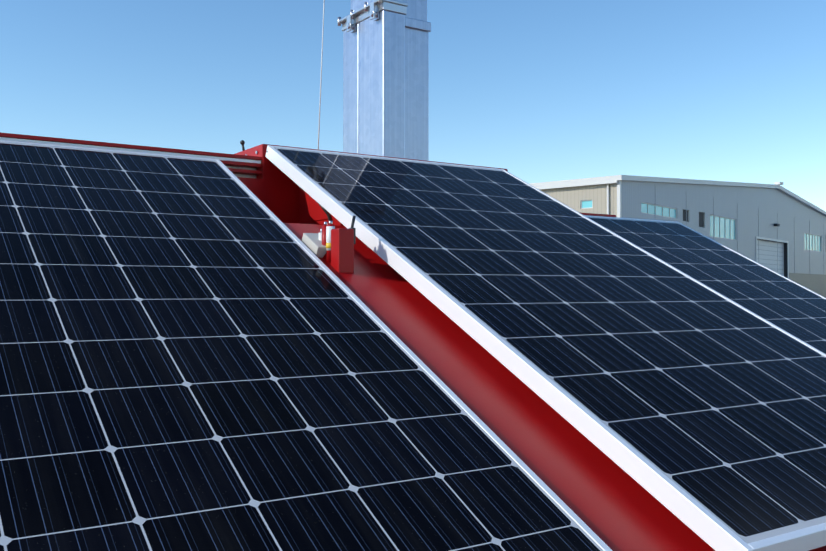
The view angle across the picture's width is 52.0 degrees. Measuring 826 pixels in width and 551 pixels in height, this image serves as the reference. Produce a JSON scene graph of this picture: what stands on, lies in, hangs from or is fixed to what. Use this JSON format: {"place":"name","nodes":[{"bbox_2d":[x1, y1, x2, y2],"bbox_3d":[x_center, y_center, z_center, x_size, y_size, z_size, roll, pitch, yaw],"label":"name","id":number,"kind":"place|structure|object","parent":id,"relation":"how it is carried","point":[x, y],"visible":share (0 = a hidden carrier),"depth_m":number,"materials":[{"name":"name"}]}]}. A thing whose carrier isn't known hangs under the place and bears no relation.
{"place":"outdoors","nodes":[
{"label":"outdoors","id":0,"kind":"place"},
{"bbox_2d":[0,132,261,177],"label":"trailer slide rails","id":1,"kind":"object","parent":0,"point":[245,166],"visible":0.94,"depth_m":2.61,"materials":[{"name":"red metal"}]},
{"bbox_2d":[240,140,244,150],"bbox_3d":[-0.598,-0.453,2.988,0.026,0.048,0.022,1,-1,-34],"label":"trailer latch knob","id":2,"kind":"object","parent":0,"point":[242,142],"visible":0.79,"depth_m":2.98,"materials":[{"name":"black metal"}]},
{"bbox_2d":[302,233,325,257],"bbox_3d":[-0.234,-0.078,2.206,0.081,0.030,0.095,1,25,-34],"label":"junction box","id":3,"kind":"object","parent":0,"point":[312,242],"visible":0.33,"depth_m":2.17,"materials":[{"name":"white plastic"}]},
{"bbox_2d":[316,201,343,225],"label":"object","id":4,"kind":"object","parent":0,"point":[336,221],"visible":0.1,"depth_m":2.57,"materials":[{"name":"red metal"}]},
{"bbox_2d":[0,0,825,210],"label":"sky","id":5,"kind":"structure","parent":0,"point":[538,91],"materials":[{"name":"blue"}]},
{"bbox_2d":[235,144,615,224],"bbox_3d":[-0.175,0.262,3.203,3.750,1.378,0.980,1,-1,-34],"label":"red trailer body","id":6,"kind":"object","parent":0,"point":[278,193],"visible":0.15,"depth_m":2.80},
{"bbox_2d":[284,223,825,550],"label":"trailer body","id":7,"kind":"object","parent":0,"point":[607,500],"visible":0.02,"depth_m":1.64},
{"bbox_2d":[319,216,355,272],"bbox_3d":[-0.191,-0.078,2.166,0.069,0.149,0.119,1,-1,-34],"label":"trailer lock hardware","id":8,"kind":"object","parent":7,"relation":"on","point":[338,243],"visible":0.88,"depth_m":2.12,"materials":[{"name":"red metal"}]},
{"bbox_2d":[541,183,616,216],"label":"building wall","id":9,"kind":"structure","parent":0,"point":[588,199],"depth_m":59.90,"materials":[{"name":"beige metal"}]},
{"bbox_2d":[530,175,825,215],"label":"roof","id":10,"kind":"structure","parent":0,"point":[672,180],"depth_m":64.84,"materials":[{"name":"white metal"}]},
{"bbox_2d":[537,180,825,297],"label":"hangar trim and fixtures","id":11,"kind":"structure","parent":10,"relation":"attached to","point":[815,283],"depth_m":86.08,"materials":[{"name":"grey metal"}]},
{"bbox_2d":[622,181,825,277],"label":"building wall","id":12,"kind":"structure","parent":0,"point":[791,216],"depth_m":78.63,"materials":[{"name":"grey metal"}]},
{"label":"ground","id":13,"kind":"structure","parent":0,"visible":0},
{"bbox_3d":[-0.407,1.085,2.229,6.100,0.900,2.800,1,-1,-34],"label":"trailer","id":14,"kind":"object","parent":13,"relation":"on","visible":0},
{"bbox_2d":[0,140,611,550],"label":"solar panel","id":15,"kind":"object","parent":14,"relation":"on","point":[202,354],"visible":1,"depth_m":1.44,"materials":[{"name":"black glass"}]},
{"bbox_2d":[318,0,324,149],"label":"mast cable","id":16,"kind":"object","parent":14,"relation":"attached to","point":[321,73],"visible":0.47,"depth_m":3.68,"materials":[{"name":"white plastic"}]},
{"bbox_2d":[337,0,430,160],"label":"telescopic mast","id":17,"kind":"object","parent":14,"relation":"on","point":[386,78],"visible":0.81,"depth_m":3.46,"materials":[{"name":"metal"}]},
{"bbox_2d":[265,145,825,550],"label":"solar panel","id":18,"kind":"object","parent":14,"relation":"on","point":[698,408],"visible":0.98,"depth_m":1.98,"materials":[{"name":"black glass"}]},
{"bbox_2d":[584,215,825,353],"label":"solar panel","id":19,"kind":"object","parent":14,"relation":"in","point":[795,309],"visible":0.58,"depth_m":3.45,"materials":[{"name":"blue glass"}]}
]}

